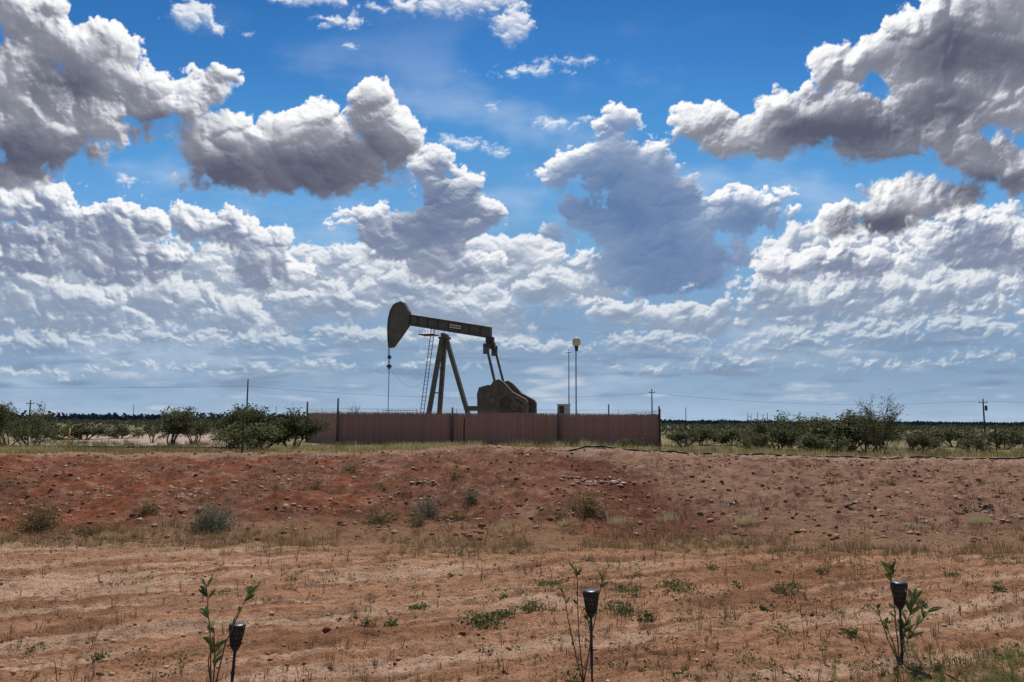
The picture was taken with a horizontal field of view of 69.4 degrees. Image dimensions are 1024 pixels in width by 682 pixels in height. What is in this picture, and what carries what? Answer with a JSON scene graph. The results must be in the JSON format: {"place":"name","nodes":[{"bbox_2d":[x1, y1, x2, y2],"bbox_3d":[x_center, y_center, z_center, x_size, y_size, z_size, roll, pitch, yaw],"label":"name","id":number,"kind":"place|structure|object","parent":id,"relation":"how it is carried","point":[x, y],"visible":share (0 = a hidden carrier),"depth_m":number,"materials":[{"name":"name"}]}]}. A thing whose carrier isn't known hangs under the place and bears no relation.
{"place":"outdoors","nodes":[
{"label":"outdoors","id":0,"kind":"place"},
{"bbox_2d":[0,0,1023,422],"bbox_3d":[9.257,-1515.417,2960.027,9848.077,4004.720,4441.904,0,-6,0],"label":"sky","id":1,"kind":"structure","parent":0,"point":[802,208],"depth_m":4573.08,"materials":[{"name":"blue"}]},
{"bbox_2d":[0,420,1023,681],"bbox_3d":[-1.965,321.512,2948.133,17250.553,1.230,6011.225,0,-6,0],"label":"ground","id":2,"kind":"structure","parent":0,"point":[86,598],"depth_m":7.92,"materials":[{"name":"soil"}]},
{"bbox_2d":[0,400,60,444],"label":"mesquite bush","id":3,"kind":"object","parent":2,"relation":"on","point":[4,408],"visible":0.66,"depth_m":45.82,"materials":[{"name":"green plant"}]},
{"bbox_2d":[1,412,63,449],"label":"mesquite bush","id":4,"kind":"object","parent":2,"relation":"on","point":[17,434],"visible":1,"depth_m":41.66,"materials":[{"name":"green plant"}]},
{"bbox_2d":[4,498,65,533],"bbox_3d":[-6.918,2.521,10.787,0.770,0.529,0.694,-5,-8,41],"label":"scrub bush","id":5,"kind":"object","parent":2,"relation":"on","point":[40,524],"visible":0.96,"depth_m":10.79,"materials":[{"name":"green plant"}]},
{"bbox_2d":[42,423,86,439],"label":"mesquite bush","id":6,"kind":"object","parent":2,"relation":"on","point":[64,433],"visible":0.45,"depth_m":63.36,"materials":[{"name":"green plant"}]},
{"bbox_2d":[68,426,70,444],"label":"pipeline marker","id":7,"kind":"object","parent":2,"relation":"on","point":[69,435],"visible":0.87,"depth_m":47.57,"materials":[{"name":"yellow plastic"}]},
{"bbox_2d":[63,523,104,537],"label":"scrub bush","id":8,"kind":"object","parent":2,"relation":"on","point":[89,530],"visible":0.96,"depth_m":10.49,"materials":[{"name":"green plant"}]},
{"bbox_2d":[60,423,114,439],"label":"mesquite bush","id":9,"kind":"object","parent":2,"relation":"on","point":[93,431],"visible":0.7,"depth_m":65.17,"materials":[{"name":"green plant"}]},
{"bbox_2d":[86,648,109,661],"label":"ground weed","id":10,"kind":"object","parent":2,"relation":"on","point":[100,656],"visible":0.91,"depth_m":4.85,"materials":[{"name":"green plant"}]},
{"bbox_2d":[106,423,145,438],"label":"mesquite bush","id":11,"kind":"object","parent":2,"relation":"on","point":[118,431],"visible":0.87,"depth_m":69.46,"materials":[{"name":"green plant"}]},
{"bbox_2d":[1,445,255,448],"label":"poly pipe","id":12,"kind":"object","parent":2,"relation":"on","point":[144,447],"visible":0.34,"depth_m":44.51,"materials":[{"name":"plastic"}]},
{"bbox_2d":[137,498,161,514],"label":"scrub bush","id":13,"kind":"object","parent":2,"relation":"on","point":[150,509],"visible":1,"depth_m":11.76,"materials":[{"name":"green plant"}]},
{"bbox_2d":[140,419,168,442],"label":"mesquite bush","id":14,"kind":"object","parent":2,"relation":"on","point":[158,429],"visible":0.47,"depth_m":57.42,"materials":[{"name":"green plant"}]},
{"bbox_2d":[128,406,208,445],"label":"mesquite bush","id":15,"kind":"object","parent":2,"relation":"on","point":[183,422],"visible":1,"depth_m":51.56,"materials":[{"name":"green plant"}]},
{"bbox_2d":[182,416,213,442],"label":"mesquite bush","id":16,"kind":"object","parent":2,"relation":"on","point":[201,429],"visible":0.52,"depth_m":54.61,"materials":[{"name":"green plant"}]},
{"bbox_2d":[176,498,243,534],"bbox_3d":[-4.432,2.552,10.915,0.954,0.539,0.778,0,-6,0],"label":"sagebrush","id":17,"kind":"object","parent":2,"relation":"on","point":[210,523],"visible":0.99,"depth_m":10.88,"materials":[{"name":"green plant"}]},
{"bbox_2d":[198,576,260,681],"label":"oleander sapling","id":18,"kind":"object","parent":2,"relation":"on","point":[210,641],"visible":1,"depth_m":4.20,"materials":[{"name":"green plant"}]},
{"bbox_2d":[206,407,266,450],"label":"mesquite bush","id":19,"kind":"object","parent":2,"relation":"on","point":[228,421],"visible":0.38,"depth_m":41.25,"materials":[{"name":"green plant"}]},
{"bbox_2d":[229,622,245,681],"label":"solar torch light","id":20,"kind":"object","parent":2,"relation":"on","point":[236,635],"visible":0.98,"depth_m":4.17,"materials":[{"name":"black plastic"}]},
{"bbox_2d":[208,417,286,451],"bbox_3d":[-14.266,5.131,40.011,4.245,2.079,4.914,3,-7,-26],"label":"mesquite bush","id":21,"kind":"object","parent":2,"relation":"on","point":[258,436],"visible":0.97,"depth_m":39.26,"materials":[{"name":"green plant"}]},
{"bbox_2d":[246,379,248,410],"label":"utility pole","id":22,"kind":"object","parent":2,"relation":"on","point":[247,392],"visible":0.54,"depth_m":94.74,"materials":[{"name":"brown wood"}]},
{"bbox_2d":[143,386,1019,404],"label":"power line","id":23,"kind":"object","parent":22,"relation":"attached to","point":[558,397],"visible":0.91,"depth_m":114.95,"materials":[{"name":"metal"}]},
{"bbox_2d":[229,403,296,449],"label":"mesquite bush","id":24,"kind":"object","parent":2,"relation":"on","point":[257,415],"visible":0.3,"depth_m":42.83,"materials":[{"name":"green plant"}]},
{"bbox_2d":[262,403,335,448],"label":"mesquite bush","id":25,"kind":"object","parent":2,"relation":"on","point":[302,428],"visible":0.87,"depth_m":42.50,"materials":[{"name":"green plant"}]},
{"bbox_2d":[310,481,322,488],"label":"scrub bush","id":26,"kind":"object","parent":2,"relation":"on","point":[317,484],"visible":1,"depth_m":14.22,"materials":[{"name":"green plant"}]},
{"bbox_2d":[322,626,330,632],"bbox_3d":[-1.403,2.186,5.600,0.062,0.055,0.061,0,-6,0],"label":"stone","id":27,"kind":"object","parent":2,"relation":"on","point":[326,629],"visible":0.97,"depth_m":5.58,"materials":[{"name":"brown stone"}]},
{"bbox_2d":[338,460,362,473],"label":"scrub bush","id":28,"kind":"object","parent":2,"relation":"on","point":[345,468],"visible":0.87,"depth_m":15.88,"materials":[{"name":"green plant"}]},
{"bbox_2d":[360,617,370,624],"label":"ground weed","id":29,"kind":"object","parent":2,"relation":"on","point":[366,621],"visible":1,"depth_m":5.74,"materials":[{"name":"green plant"}]},
{"bbox_2d":[358,504,402,525],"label":"scrub bush","id":30,"kind":"object","parent":2,"relation":"on","point":[379,519],"visible":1,"depth_m":11.44,"materials":[{"name":"green plant"}]},
{"bbox_2d":[383,616,399,626],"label":"ground weed","id":31,"kind":"object","parent":2,"relation":"on","point":[392,623],"visible":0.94,"depth_m":5.69,"materials":[{"name":"green plant"}]},
{"bbox_2d":[403,600,430,610],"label":"ground weed","id":32,"kind":"object","parent":2,"relation":"on","point":[417,606],"visible":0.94,"depth_m":6.22,"materials":[{"name":"green plant"}]},
{"bbox_2d":[403,513,432,526],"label":"scrub bush","id":33,"kind":"object","parent":2,"relation":"on","point":[420,521],"visible":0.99,"depth_m":11.20,"materials":[{"name":"green plant"}]},
{"bbox_2d":[407,488,446,518],"bbox_3d":[-1.354,2.605,11.836,0.618,0.490,0.583,-6,-9,44],"label":"sagebrush","id":34,"kind":"object","parent":2,"relation":"on","point":[430,508],"visible":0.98,"depth_m":11.81,"materials":[{"name":"green plant"}]},
{"bbox_2d":[449,467,462,479],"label":"scrub bush","id":35,"kind":"object","parent":2,"relation":"on","point":[454,477],"visible":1,"depth_m":14.74,"materials":[{"name":"green plant"}]},
{"bbox_2d":[439,506,472,520],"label":"scrub bush","id":36,"kind":"object","parent":2,"relation":"on","point":[454,517],"visible":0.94,"depth_m":11.71,"materials":[{"name":"green plant"}]},
{"bbox_2d":[387,301,536,441],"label":"pumpjack","id":37,"kind":"object","parent":2,"relation":"on","point":[499,394],"visible":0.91,"depth_m":66.73,"materials":[{"name":"paint"}]},
{"bbox_2d":[457,484,486,502],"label":"sagebrush","id":38,"kind":"object","parent":2,"relation":"on","point":[470,495],"visible":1,"depth_m":12.68,"materials":[{"name":"green plant"}]},
{"bbox_2d":[453,609,510,629],"bbox_3d":[-0.240,2.177,5.833,0.465,0.135,0.372,0,-6,0],"label":"ground weed","id":39,"kind":"object","parent":2,"relation":"on","point":[479,623],"visible":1,"depth_m":5.82,"materials":[{"name":"green plant"}]},
{"bbox_2d":[305,398,660,445],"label":"slatted security fence","id":40,"kind":"object","parent":2,"relation":"on","point":[543,427],"visible":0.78,"depth_m":57.16,"materials":[{"name":"metal"}]},
{"bbox_2d":[497,590,508,599],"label":"ground weed","id":41,"kind":"object","parent":2,"relation":"on","point":[503,596],"visible":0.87,"depth_m":6.58,"materials":[{"name":"green plant"}]},
{"bbox_2d":[490,609,516,617],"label":"ground weed","id":42,"kind":"object","parent":2,"relation":"on","point":[506,613],"visible":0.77,"depth_m":5.98,"materials":[{"name":"green plant"}]},
{"bbox_2d":[0,406,1022,455],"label":"ranch wire fence","id":43,"kind":"object","parent":2,"relation":"on","point":[532,431],"visible":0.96,"depth_m":23.16,"materials":[{"name":"metal"}]},
{"bbox_2d":[0,540,1023,681],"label":"weed seedlings","id":44,"kind":"object","parent":2,"relation":"on","point":[619,646],"visible":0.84,"depth_m":6.41,"materials":[{"name":"green plant"}]},
{"bbox_2d":[0,439,1023,457],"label":"meadow grass","id":45,"kind":"structure","parent":2,"relation":"on","point":[148,450],"depth_m":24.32,"materials":[{"name":"plant"}]},
{"bbox_2d":[0,445,1023,681],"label":"scattered stones","id":46,"kind":"object","parent":2,"relation":"on","point":[836,536],"visible":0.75,"depth_m":11.93,"materials":[{"name":"brown stone"}]},
{"bbox_2d":[0,503,1023,568],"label":"dry grass strip","id":47,"kind":"object","parent":2,"relation":"on","point":[685,540],"visible":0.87,"depth_m":9.95,"materials":[{"name":"beige plant"}]},
{"bbox_2d":[1,533,1023,681],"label":"dry weed stalks","id":48,"kind":"object","parent":2,"relation":"on","point":[710,628],"visible":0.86,"depth_m":6.09,"materials":[{"name":"brown plant"}]},
{"bbox_2d":[3,418,1023,440],"bbox_3d":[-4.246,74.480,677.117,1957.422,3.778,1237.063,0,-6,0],"label":"distant scrub","id":49,"kind":"object","parent":2,"relation":"on","point":[911,427],"visible":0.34,"depth_m":205.83,"materials":[{"name":"green plant"}]},
{"bbox_2d":[3,542,1023,681],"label":"dry stubble","id":50,"kind":"object","parent":2,"relation":"on","point":[652,594],"visible":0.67,"depth_m":5.58,"materials":[{"name":"brown plant"}]},
{"bbox_2d":[11,410,1023,424],"bbox_3d":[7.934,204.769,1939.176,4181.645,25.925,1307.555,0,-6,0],"label":"distant tree line","id":51,"kind":"object","parent":2,"relation":"on","point":[114,416],"visible":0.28,"depth_m":1370.31,"materials":[{"name":"green plant"}]},
{"bbox_2d":[87,446,959,520],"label":"pale caliche rocks","id":52,"kind":"object","parent":2,"relation":"on","point":[595,482],"visible":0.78,"depth_m":14.72,"materials":[{"name":"beige stone"}]},
{"bbox_2d":[512,597,550,612],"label":"ground weed","id":53,"kind":"object","parent":2,"relation":"on","point":[525,606],"visible":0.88,"depth_m":6.29,"materials":[{"name":"green plant"}]},
{"bbox_2d":[100,510,995,537],"bbox_3d":[0.875,2.759,11.443,13.472,0.315,1.506,1,-6,-4],"label":"straw bunchgrass","id":54,"kind":"object","parent":2,"relation":"on","point":[748,520],"visible":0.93,"depth_m":11.53,"materials":[{"name":"beige plant"}]},
{"bbox_2d":[528,575,574,589],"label":"ground weed","id":55,"kind":"object","parent":2,"relation":"on","point":[550,582],"visible":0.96,"depth_m":7.03,"materials":[{"name":"green plant"}]},
{"bbox_2d":[552,510,568,520],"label":"scrub bush","id":56,"kind":"object","parent":2,"relation":"on","point":[556,514],"visible":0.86,"depth_m":11.60,"materials":[{"name":"green plant"}]},
{"bbox_2d":[556,404,570,412],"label":"electrical cabinet","id":57,"kind":"object","parent":2,"relation":"on","point":[563,406],"visible":0.37,"depth_m":61.73,"materials":[{"name":"metal"}]},
{"bbox_2d":[566,352,571,403],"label":"lightning mast","id":58,"kind":"object","parent":2,"relation":"on","point":[568,375],"visible":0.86,"depth_m":69.05,"materials":[{"name":"metal"}]},
{"bbox_2d":[572,337,580,412],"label":"globe lamp post","id":59,"kind":"object","parent":2,"relation":"on","point":[576,341],"visible":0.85,"depth_m":70.07,"materials":[{"name":"metal"}]},
{"bbox_2d":[558,562,608,681],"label":"oleander sapling","id":60,"kind":"object","parent":2,"relation":"on","point":[576,602],"visible":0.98,"depth_m":4.59,"materials":[{"name":"green plant"}]},
{"bbox_2d":[560,483,613,521],"bbox_3d":[1.210,2.634,12.153,0.912,0.588,0.809,0,-6,0],"label":"scrub bush","id":61,"kind":"object","parent":2,"relation":"on","point":[584,506],"visible":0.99,"depth_m":12.15,"materials":[{"name":"green plant"}]},
{"bbox_2d":[582,555,594,561],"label":"ground weed","id":62,"kind":"object","parent":2,"relation":"on","point":[585,557],"visible":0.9,"depth_m":8.47,"materials":[{"name":"green plant"}]},
{"bbox_2d":[582,589,598,681],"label":"solar torch light","id":63,"kind":"object","parent":2,"relation":"on","point":[590,596],"visible":1,"depth_m":4.57,"materials":[{"name":"black plastic"}]},
{"bbox_2d":[597,595,642,617],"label":"ground weed","id":64,"kind":"object","parent":2,"relation":"on","point":[619,606],"visible":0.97,"depth_m":6.23,"materials":[{"name":"green plant"}]},
{"bbox_2d":[603,581,645,595],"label":"ground weed","id":65,"kind":"object","parent":2,"relation":"on","point":[625,589],"visible":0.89,"depth_m":6.97,"materials":[{"name":"green plant"}]},
{"bbox_2d":[617,437,644,447],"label":"mesquite bush","id":66,"kind":"object","parent":2,"relation":"on","point":[628,442],"visible":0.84,"depth_m":47.48,"materials":[{"name":"green plant"}]},
{"bbox_2d":[635,609,657,621],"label":"ground weed","id":67,"kind":"object","parent":2,"relation":"on","point":[646,614],"visible":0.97,"depth_m":6.08,"materials":[{"name":"green plant"}]},
{"bbox_2d":[649,389,654,413],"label":"utility pole","id":68,"kind":"object","parent":2,"relation":"on","point":[651,392],"visible":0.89,"depth_m":119.61,"materials":[{"name":"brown wood"}]},
{"bbox_2d":[654,577,704,593],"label":"ground weed","id":69,"kind":"object","parent":2,"relation":"on","point":[676,585],"visible":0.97,"depth_m":7.13,"materials":[{"name":"green plant"}]},
{"bbox_2d":[663,427,703,446],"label":"mesquite bush","id":70,"kind":"object","parent":2,"relation":"on","point":[681,435],"visible":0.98,"depth_m":55.32,"materials":[{"name":"green plant"}]},
{"bbox_2d":[690,423,730,444],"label":"mesquite bush","id":71,"kind":"object","parent":2,"relation":"on","point":[705,432],"visible":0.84,"depth_m":58.91,"materials":[{"name":"green plant"}]},
{"bbox_2d":[703,562,720,570],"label":"ground weed","id":72,"kind":"object","parent":2,"relation":"on","point":[711,567],"visible":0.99,"depth_m":8.16,"materials":[{"name":"green plant"}]},
{"bbox_2d":[709,427,749,444],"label":"mesquite bush","id":73,"kind":"object","parent":2,"relation":"on","point":[730,435],"visible":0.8,"depth_m":59.12,"materials":[{"name":"green plant"}]},
{"bbox_2d":[729,581,745,588],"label":"ground weed","id":74,"kind":"object","parent":2,"relation":"on","point":[737,584],"visible":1,"depth_m":7.18,"materials":[{"name":"green plant"}]},
{"bbox_2d":[721,412,774,424],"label":"distant oilfield masts","id":75,"kind":"object","parent":2,"relation":"on","point":[723,422],"visible":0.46,"depth_m":695.99,"materials":[{"name":"metal"}]},
{"bbox_2d":[738,430,781,450],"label":"mesquite bush","id":76,"kind":"object","parent":2,"relation":"on","point":[757,440],"visible":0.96,"depth_m":43.58,"materials":[{"name":"green plant"}]},
{"bbox_2d":[759,604,769,611],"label":"ground weed","id":77,"kind":"object","parent":2,"relation":"on","point":[762,608],"visible":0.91,"depth_m":6.14,"materials":[{"name":"green plant"}]},
{"bbox_2d":[739,415,807,450],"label":"mesquite bush","id":78,"kind":"object","parent":2,"relation":"on","point":[781,431],"visible":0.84,"depth_m":45.17,"materials":[{"name":"green plant"}]},
{"bbox_2d":[768,581,798,595],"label":"ground weed","id":79,"kind":"object","parent":2,"relation":"on","point":[779,588],"visible":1,"depth_m":6.92,"materials":[{"name":"green plant"}]},
{"bbox_2d":[550,445,1023,459],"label":"poly pipe","id":80,"kind":"object","parent":2,"relation":"on","point":[784,454],"visible":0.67,"depth_m":20.84,"materials":[{"name":"plastic"}]},
{"bbox_2d":[784,580,803,588],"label":"ground weed","id":81,"kind":"object","parent":2,"relation":"on","point":[794,584],"visible":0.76,"depth_m":7.17,"materials":[{"name":"green plant"}]},
{"bbox_2d":[774,410,841,450],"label":"mesquite bush","id":82,"kind":"object","parent":2,"relation":"on","point":[804,432],"visible":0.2,"depth_m":49.85,"materials":[{"name":"green plant"}]},
{"bbox_2d":[815,564,831,573],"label":"ground weed","id":83,"kind":"object","parent":2,"relation":"on","point":[822,571],"visible":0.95,"depth_m":7.97,"materials":[{"name":"green plant"}]},
{"bbox_2d":[793,431,854,454],"bbox_3d":[16.742,5.574,39.653,2.894,1.504,2.305,1,-6,-9],"label":"mesquite bush","id":84,"kind":"object","parent":2,"relation":"on","point":[813,442],"visible":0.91,"depth_m":39.49,"materials":[{"name":"green plant"}]},
{"bbox_2d":[818,498,834,502],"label":"scrub bush","id":85,"kind":"object","parent":2,"relation":"on","point":[828,500],"visible":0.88,"depth_m":13.02,"materials":[{"name":"green plant"}]},
{"bbox_2d":[843,501,858,507],"bbox_3d":[5.760,2.778,12.579,0.282,0.110,0.104,-1,-6,15],"label":"tyre scrap","id":86,"kind":"object","parent":2,"relation":"on","point":[853,503],"visible":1,"depth_m":12.55,"materials":[{"name":"black rubber"}]},
{"bbox_2d":[841,625,862,636],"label":"ground weed","id":87,"kind":"object","parent":2,"relation":"on","point":[854,632],"visible":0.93,"depth_m":5.44,"materials":[{"name":"green plant"}]},
{"bbox_2d":[801,408,904,451],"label":"mesquite bush","id":88,"kind":"object","parent":2,"relation":"on","point":[825,426],"visible":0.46,"depth_m":43.19,"materials":[{"name":"green plant"}]},
{"bbox_2d":[825,417,901,454],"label":"mesquite bush","id":89,"kind":"object","parent":2,"relation":"on","point":[866,440],"visible":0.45,"depth_m":41.60,"materials":[{"name":"green plant"}]},
{"bbox_2d":[845,389,910,453],"bbox_3d":[18.216,4.208,36.727,3.083,3.595,2.466,-2,-7,19],"label":"mesquite tree","id":90,"kind":"object","parent":2,"relation":"on","point":[871,425],"visible":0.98,"depth_m":36.43,"materials":[{"name":"green plant"}]},
{"bbox_2d":[879,476,900,485],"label":"scrub bush","id":91,"kind":"object","parent":2,"relation":"on","point":[893,483],"visible":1,"depth_m":15.56,"materials":[{"name":"green plant"}]},
{"bbox_2d":[890,580,907,664],"bbox_3d":[2.615,1.923,4.973,0.110,0.594,0.110,0,-6,0],"label":"solar torch light","id":92,"kind":"object","parent":2,"relation":"on","point":[899,591],"visible":0.94,"depth_m":4.96,"materials":[{"name":"black plastic"}]},
{"bbox_2d":[873,560,942,664],"bbox_3d":[2.649,1.829,5.005,0.426,0.705,0.214,-1,-6,15],"label":"oleander sapling","id":93,"kind":"object","parent":2,"relation":"on","point":[914,596],"visible":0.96,"depth_m":4.99,"materials":[{"name":"green plant"}]},
{"bbox_2d":[910,598,931,606],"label":"ground weed","id":94,"kind":"object","parent":2,"relation":"on","point":[921,601],"visible":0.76,"depth_m":6.58,"materials":[{"name":"green plant"}]},
{"bbox_2d":[901,429,946,452],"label":"mesquite bush","id":95,"kind":"object","parent":2,"relation":"on","point":[915,439],"visible":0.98,"depth_m":44.85,"materials":[{"name":"green plant"}]},
{"bbox_2d":[942,571,961,577],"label":"ground weed","id":96,"kind":"object","parent":2,"relation":"on","point":[952,574],"visible":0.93,"depth_m":7.77,"materials":[{"name":"green plant"}]},
{"bbox_2d":[922,425,986,446],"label":"mesquite bush","id":97,"kind":"object","parent":2,"relation":"on","point":[948,434],"visible":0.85,"depth_m":58.67,"materials":[{"name":"green plant"}]},
{"bbox_2d":[960,504,978,512],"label":"scrub bush","id":98,"kind":"object","parent":2,"relation":"on","point":[965,510],"visible":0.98,"depth_m":12.40,"materials":[{"name":"green plant"}]},
{"bbox_2d":[953,436,992,453],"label":"mesquite bush","id":99,"kind":"object","parent":2,"relation":"on","point":[968,444],"visible":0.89,"depth_m":44.47,"materials":[{"name":"green plant"}]},
{"bbox_2d":[979,399,987,431],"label":"utility pole","id":100,"kind":"object","parent":2,"relation":"on","point":[986,408],"visible":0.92,"depth_m":119.37,"materials":[{"name":"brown wood"}]},
{"bbox_2d":[963,427,1023,448],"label":"mesquite bush","id":101,"kind":"object","parent":2,"relation":"on","point":[1008,441],"visible":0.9,"depth_m":54.18,"materials":[{"name":"green plant"}]},
{"bbox_2d":[991,583,1011,592],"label":"ground weed","id":102,"kind":"object","parent":2,"relation":"on","point":[995,588],"visible":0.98,"depth_m":7.07,"materials":[{"name":"green plant"}]},
{"bbox_2d":[820,640,1023,681],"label":"corner grass","id":103,"kind":"structure","parent":0,"point":[1006,657],"depth_m":4.76,"materials":[{"name":"green plant"}]}
]}

